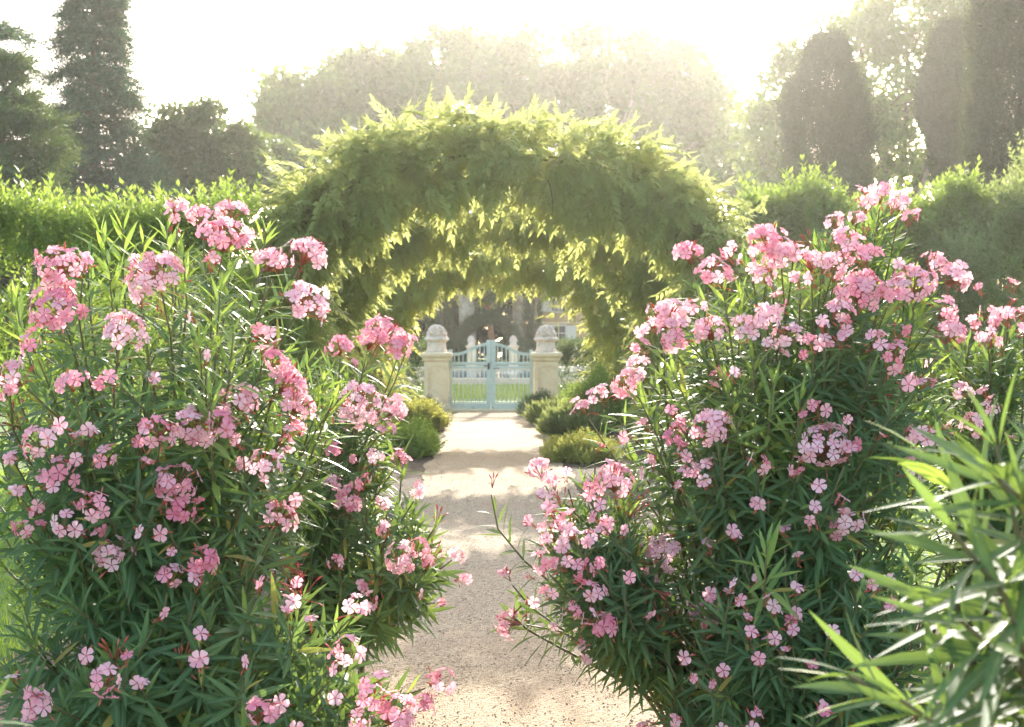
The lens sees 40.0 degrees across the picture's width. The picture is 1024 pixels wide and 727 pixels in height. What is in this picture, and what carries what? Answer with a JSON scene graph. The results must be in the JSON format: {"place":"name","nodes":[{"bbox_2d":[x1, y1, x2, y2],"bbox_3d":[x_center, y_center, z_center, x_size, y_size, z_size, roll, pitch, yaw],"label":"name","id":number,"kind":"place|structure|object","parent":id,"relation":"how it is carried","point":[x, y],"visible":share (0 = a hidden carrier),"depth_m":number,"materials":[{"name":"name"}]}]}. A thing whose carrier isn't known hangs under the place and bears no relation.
{"place":"outdoors","nodes":[
{"label":"outdoors","id":0,"kind":"place"},
{"bbox_2d":[210,133,331,264],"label":"evergreen oak","id":1,"kind":"object","parent":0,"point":[284,149],"visible":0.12,"depth_m":58.98,"materials":[{"name":"green plant"}]},
{"bbox_2d":[48,366,582,383],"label":"paved terrace","id":2,"kind":"structure","parent":0,"point":[485,383],"depth_m":53.66,"materials":[{"name":"beige stone"}]},
{"bbox_2d":[692,97,780,209],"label":"plane tree","id":3,"kind":"object","parent":2,"relation":"on","point":[717,168],"visible":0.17,"depth_m":85.10,"materials":[{"name":"green plant"}]},
{"bbox_2d":[714,0,1016,319],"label":"plane tree","id":4,"kind":"object","parent":2,"relation":"on","point":[874,28],"visible":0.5,"depth_m":71.39,"materials":[{"name":"green plant"}]},
{"bbox_2d":[908,11,970,187],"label":"cypress","id":5,"kind":"object","parent":2,"relation":"on","point":[935,115],"visible":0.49,"depth_m":53.42,"materials":[{"name":"green plant"}]},
{"bbox_2d":[26,367,605,382],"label":"pool kerb","id":6,"kind":"structure","parent":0,"point":[499,379],"depth_m":54.03,"materials":[{"name":"stone"}]},
{"bbox_2d":[27,370,613,377],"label":"pool water","id":7,"kind":"structure","parent":0,"point":[482,374],"depth_m":69.47,"materials":[{"name":"teal liquid"}]},
{"bbox_2d":[420,324,452,412],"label":"stone pillar","id":8,"kind":"structure","parent":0,"point":[436,356],"depth_m":31.34,"materials":[{"name":"stone"}]},
{"bbox_2d":[466,335,476,365],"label":"stone pillar","id":9,"kind":"structure","parent":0,"point":[471,340],"depth_m":91.72,"materials":[{"name":"stone"}]},
{"bbox_2d":[342,412,664,726],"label":"gravel path","id":10,"kind":"structure","parent":0,"point":[483,439],"depth_m":7.93,"materials":[{"name":"beige gravel"}]},
{"bbox_2d":[451,409,519,411],"bbox_3d":[-0.464,1.067,31.615,2.000,0.090,0.340,0,1,-1],"label":"stone threshold","id":11,"kind":"object","parent":10,"relation":"on","point":[482,410],"visible":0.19,"depth_m":31.45,"materials":[{"name":"stone"}]},
{"bbox_2d":[449,340,532,408],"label":"garden gate","id":12,"kind":"structure","parent":10,"relation":"on","point":[491,363],"depth_m":31.58,"materials":[{"name":"blue metal"}]},
{"bbox_2d":[472,442,718,725],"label":"oleander bush","id":13,"kind":"object","parent":10,"relation":"on","point":[605,587],"visible":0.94,"depth_m":4.77,"materials":[{"name":"green plant"}]},
{"bbox_2d":[0,0,1013,356],"label":"sky","id":14,"kind":"structure","parent":0,"point":[198,47],"materials":[{"name":"white"}]},
{"bbox_2d":[0,358,1023,682],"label":"ground","id":15,"kind":"structure","parent":0,"point":[464,392],"depth_m":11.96,"materials":[{"name":"green plant"}]},
{"bbox_2d":[0,12,58,159],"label":"cedar tree","id":16,"kind":"object","parent":15,"relation":"on","point":[16,34],"visible":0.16,"depth_m":49.46,"materials":[{"name":"green plant"}]},
{"bbox_2d":[0,44,149,391],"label":"cedar tree","id":17,"kind":"object","parent":15,"relation":"on","point":[21,114],"visible":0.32,"depth_m":37.14,"materials":[{"name":"green plant"}]},
{"bbox_2d":[15,0,212,389],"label":"dark conifer","id":18,"kind":"object","parent":15,"relation":"on","point":[106,83],"visible":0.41,"depth_m":44.91,"materials":[{"name":"green plant"}]},
{"bbox_2d":[5,260,247,387],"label":"shrub border","id":19,"kind":"object","parent":15,"relation":"on","point":[203,276],"visible":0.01,"depth_m":41.95,"materials":[{"name":"green plant"}]},
{"bbox_2d":[0,165,265,479],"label":"tall hedge","id":20,"kind":"object","parent":15,"relation":"on","point":[51,223],"visible":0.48,"depth_m":15.61,"materials":[{"name":"green plant"}]},
{"bbox_2d":[126,93,294,321],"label":"evergreen oak","id":21,"kind":"object","parent":15,"relation":"on","point":[192,140],"visible":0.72,"depth_m":50.86,"materials":[{"name":"green plant"}]},
{"bbox_2d":[0,413,456,726],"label":"soil bed","id":22,"kind":"object","parent":15,"relation":"on","point":[410,479],"visible":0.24,"depth_m":14.84,"materials":[{"name":"brown soil"}]},
{"bbox_2d":[0,673,35,726],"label":"oleander bush","id":23,"kind":"object","parent":22,"relation":"on","point":[3,686],"visible":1,"depth_m":2.00,"materials":[{"name":"green plant"}]},
{"bbox_2d":[0,196,456,726],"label":"oleander bush","id":24,"kind":"object","parent":22,"relation":"on","point":[149,599],"visible":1,"depth_m":4.24,"materials":[{"name":"green plant"}]},
{"bbox_2d":[259,313,472,678],"bbox_3d":[-0.676,0.642,6.015,0.795,1.720,1.340,-1,1,-42],"label":"oleander bush","id":25,"kind":"object","parent":22,"relation":"on","point":[395,583],"visible":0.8,"depth_m":5.85,"materials":[{"name":"green plant"}]},
{"bbox_2d":[374,413,447,459],"bbox_3d":[-1.441,0.983,19.518,1.118,0.602,2.121,0,1,-1],"label":"shrub","id":26,"kind":"object","parent":22,"relation":"on","point":[426,440],"visible":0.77,"depth_m":18.92,"materials":[{"name":"green plant"}]},
{"bbox_2d":[379,395,455,430],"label":"shrub","id":27,"kind":"object","parent":22,"relation":"on","point":[434,413],"visible":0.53,"depth_m":24.59,"materials":[{"name":"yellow plant"}]},
{"bbox_2d":[411,394,437,405],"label":"shrub","id":28,"kind":"object","parent":22,"relation":"on","point":[424,398],"visible":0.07,"depth_m":30.56,"materials":[{"name":"green plant"}]},
{"bbox_2d":[240,56,389,202],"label":"plane tree","id":29,"kind":"object","parent":15,"relation":"on","point":[295,106],"visible":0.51,"depth_m":95.52,"materials":[{"name":"green plant"}]},
{"bbox_2d":[212,333,426,398],"bbox_3d":[-4.497,0.262,31.980,5.250,1.986,1.439,0,1,-1],"label":"clipped hedge","id":30,"kind":"object","parent":15,"relation":"on","point":[420,347],"visible":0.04,"depth_m":31.81,"materials":[{"name":"green plant"}]},
{"bbox_2d":[318,31,441,335],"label":"plane tree","id":31,"kind":"object","parent":15,"relation":"on","point":[369,65],"visible":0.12,"depth_m":100.61,"materials":[{"name":"green plant"}]},
{"bbox_2d":[387,337,466,365],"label":"clipped hedge","id":32,"kind":"object","parent":15,"relation":"on","point":[456,342],"visible":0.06,"depth_m":93.10,"materials":[{"name":"green plant"}]},
{"bbox_2d":[424,256,456,356],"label":"cypress","id":33,"kind":"object","parent":15,"relation":"on","point":[450,315],"visible":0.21,"depth_m":100.63,"materials":[{"name":"green plant"}]},
{"bbox_2d":[372,6,570,361],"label":"plane tree","id":34,"kind":"object","parent":15,"relation":"on","point":[512,72],"visible":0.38,"depth_m":98.14,"materials":[{"name":"green plant"}]},
{"bbox_2d":[453,271,516,361],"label":"tree","id":35,"kind":"object","parent":15,"relation":"on","point":[489,298],"visible":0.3,"depth_m":102.64,"materials":[{"name":"green plant"}]},
{"bbox_2d":[452,308,525,365],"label":"topiary arch","id":36,"kind":"structure","parent":15,"relation":"on","point":[503,323],"depth_m":96.46,"materials":[{"name":"green plant"}]},
{"bbox_2d":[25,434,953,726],"bbox_3d":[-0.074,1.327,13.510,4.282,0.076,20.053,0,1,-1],"label":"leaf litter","id":37,"kind":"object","parent":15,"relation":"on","point":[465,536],"visible":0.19,"depth_m":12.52,"materials":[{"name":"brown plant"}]},
{"bbox_2d":[317,191,684,446],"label":"vine arch","id":38,"kind":"structure","parent":15,"relation":"on","point":[362,293],"depth_m":20.89,"materials":[{"name":"green plant"}]},
{"bbox_2d":[352,232,657,427],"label":"vine arch","id":39,"kind":"structure","parent":15,"relation":"on","point":[541,274],"depth_m":25.68,"materials":[{"name":"green plant"}]},
{"bbox_2d":[217,80,794,467],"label":"vine arch","id":40,"kind":"structure","parent":15,"relation":"on","point":[588,200],"depth_m":17.03,"materials":[{"name":"green plant"}]},
{"bbox_2d":[36,221,1001,359],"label":"distant wood","id":41,"kind":"object","parent":15,"relation":"on","point":[482,336],"depth_m":129.49,"materials":[{"name":"green plant"}]},
{"bbox_2d":[455,232,584,360],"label":"plane tree","id":42,"kind":"object","parent":15,"relation":"on","point":[517,310],"visible":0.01,"depth_m":105.55,"materials":[{"name":"green plant"}]},
{"bbox_2d":[519,259,546,364],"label":"cypress","id":43,"kind":"object","parent":15,"relation":"on","point":[532,326],"visible":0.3,"depth_m":99.77,"materials":[{"name":"green plant"}]},
{"bbox_2d":[517,336,613,365],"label":"clipped hedge","id":44,"kind":"object","parent":15,"relation":"on","point":[525,343],"visible":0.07,"depth_m":93.12,"materials":[{"name":"green plant"}]},
{"bbox_2d":[539,13,748,361],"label":"plane tree","id":45,"kind":"object","parent":15,"relation":"on","point":[679,90],"visible":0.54,"depth_m":98.94,"materials":[{"name":"green plant"}]},
{"bbox_2d":[557,335,794,397],"bbox_3d":[4.096,0.255,32.102,6.268,1.969,1.473,0,1,-1],"label":"clipped hedge","id":46,"kind":"object","parent":15,"relation":"on","point":[568,354],"visible":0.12,"depth_m":31.86,"materials":[{"name":"green plant"}]},
{"bbox_2d":[549,428,960,723],"bbox_3d":[1.314,1.304,16.542,2.313,0.001,29.000,0,1,-1],"label":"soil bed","id":47,"kind":"object","parent":15,"relation":"on","point":[586,469],"visible":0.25,"depth_m":15.26,"materials":[{"name":"brown soil"}]},
{"bbox_2d":[514,388,561,415],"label":"shrub","id":48,"kind":"object","parent":47,"relation":"on","point":[540,395],"visible":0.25,"depth_m":29.52,"materials":[{"name":"green plant"}]},
{"bbox_2d":[519,393,567,424],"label":"lavender bush","id":49,"kind":"object","parent":47,"relation":"on","point":[533,413],"visible":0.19,"depth_m":26.29,"materials":[{"name":"green plant"}]},
{"bbox_2d":[533,396,614,435],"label":"lavender bush","id":50,"kind":"object","parent":47,"relation":"on","point":[558,420],"visible":0.88,"depth_m":23.28,"materials":[{"name":"green plant"}]},
{"bbox_2d":[538,426,623,465],"bbox_3d":[0.929,1.065,18.660,1.217,0.474,2.114,0,1,-1],"label":"shrub","id":51,"kind":"object","parent":47,"relation":"on","point":[576,448],"visible":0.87,"depth_m":18.14,"materials":[{"name":"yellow plant"}]},
{"bbox_2d":[558,355,641,431],"bbox_3d":[1.570,0.524,24.597,1.579,1.372,1.604,-1,1,-45],"label":"shrub","id":52,"kind":"object","parent":47,"relation":"on","point":[593,379],"visible":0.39,"depth_m":24.37,"materials":[{"name":"green plant"}]},
{"bbox_2d":[569,181,975,675],"bbox_3d":[0.999,0.401,5.175,1.430,2.158,1.652,0,1,-19],"label":"oleander bush","id":53,"kind":"object","parent":47,"relation":"on","point":[818,471],"visible":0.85,"depth_m":4.74,"materials":[{"name":"green plant"}]},
{"bbox_2d":[628,523,944,726],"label":"oleander bush","id":54,"kind":"object","parent":47,"relation":"on","point":[748,683],"visible":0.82,"depth_m":4.49,"materials":[{"name":"green plant"}]},
{"bbox_2d":[896,276,1023,724],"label":"oleander bush","id":55,"kind":"object","parent":47,"relation":"on","point":[987,366],"visible":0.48,"depth_m":5.34,"materials":[{"name":"green plant"}]},
{"bbox_2d":[771,24,884,263],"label":"cypress","id":56,"kind":"object","parent":15,"relation":"on","point":[808,121],"visible":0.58,"depth_m":51.03,"materials":[{"name":"green plant"}]},
{"bbox_2d":[720,154,999,419],"bbox_3d":[6.645,-1.368,26.648,5.290,5.072,2.382,0,1,-1],"label":"tall hedge","id":57,"kind":"object","parent":15,"relation":"on","point":[810,203],"visible":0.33,"depth_m":26.09,"materials":[{"name":"green plant"}]},
{"bbox_2d":[758,264,1008,370],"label":"shrub border","id":58,"kind":"object","parent":15,"relation":"on","point":[787,272],"visible":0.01,"depth_m":42.26,"materials":[{"name":"green plant"}]},
{"bbox_2d":[778,365,1023,726],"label":"oleander bush","id":59,"kind":"object","parent":15,"relation":"on","point":[993,679],"visible":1,"depth_m":1.59,"materials":[{"name":"green plant"}]},
{"bbox_2d":[913,129,1023,422],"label":"dark shrub","id":60,"kind":"object","parent":15,"relation":"on","point":[980,252],"visible":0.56,"depth_m":25.41,"materials":[{"name":"green plant"}]},
{"bbox_2d":[953,0,1023,370],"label":"cypress","id":61,"kind":"object","parent":15,"relation":"on","point":[994,81],"visible":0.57,"depth_m":39.34,"materials":[{"name":"green plant"}]},
{"bbox_2d":[508,335,518,365],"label":"stone pillar","id":62,"kind":"structure","parent":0,"point":[513,340],"depth_m":91.75,"materials":[{"name":"stone"}]},
{"bbox_2d":[530,324,562,397],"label":"stone pillar","id":63,"kind":"structure","parent":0,"point":[546,356],"depth_m":31.37,"materials":[{"name":"stone"}]},
{"bbox_2d":[534,268,626,362],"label":"ochre house","id":64,"kind":"structure","parent":0,"point":[568,330],"depth_m":112.01,"materials":[{"name":"paint"}]},
{"bbox_2d":[541,290,573,312],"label":"window","id":65,"kind":"structure","parent":64,"relation":"in","point":[558,309],"depth_m":111.94,"materials":[{"name":"white paint"}]},
{"bbox_2d":[551,325,575,347],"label":"window","id":66,"kind":"structure","parent":64,"relation":"in","point":[568,331],"depth_m":112.00,"materials":[{"name":"white paint"}]}
]}

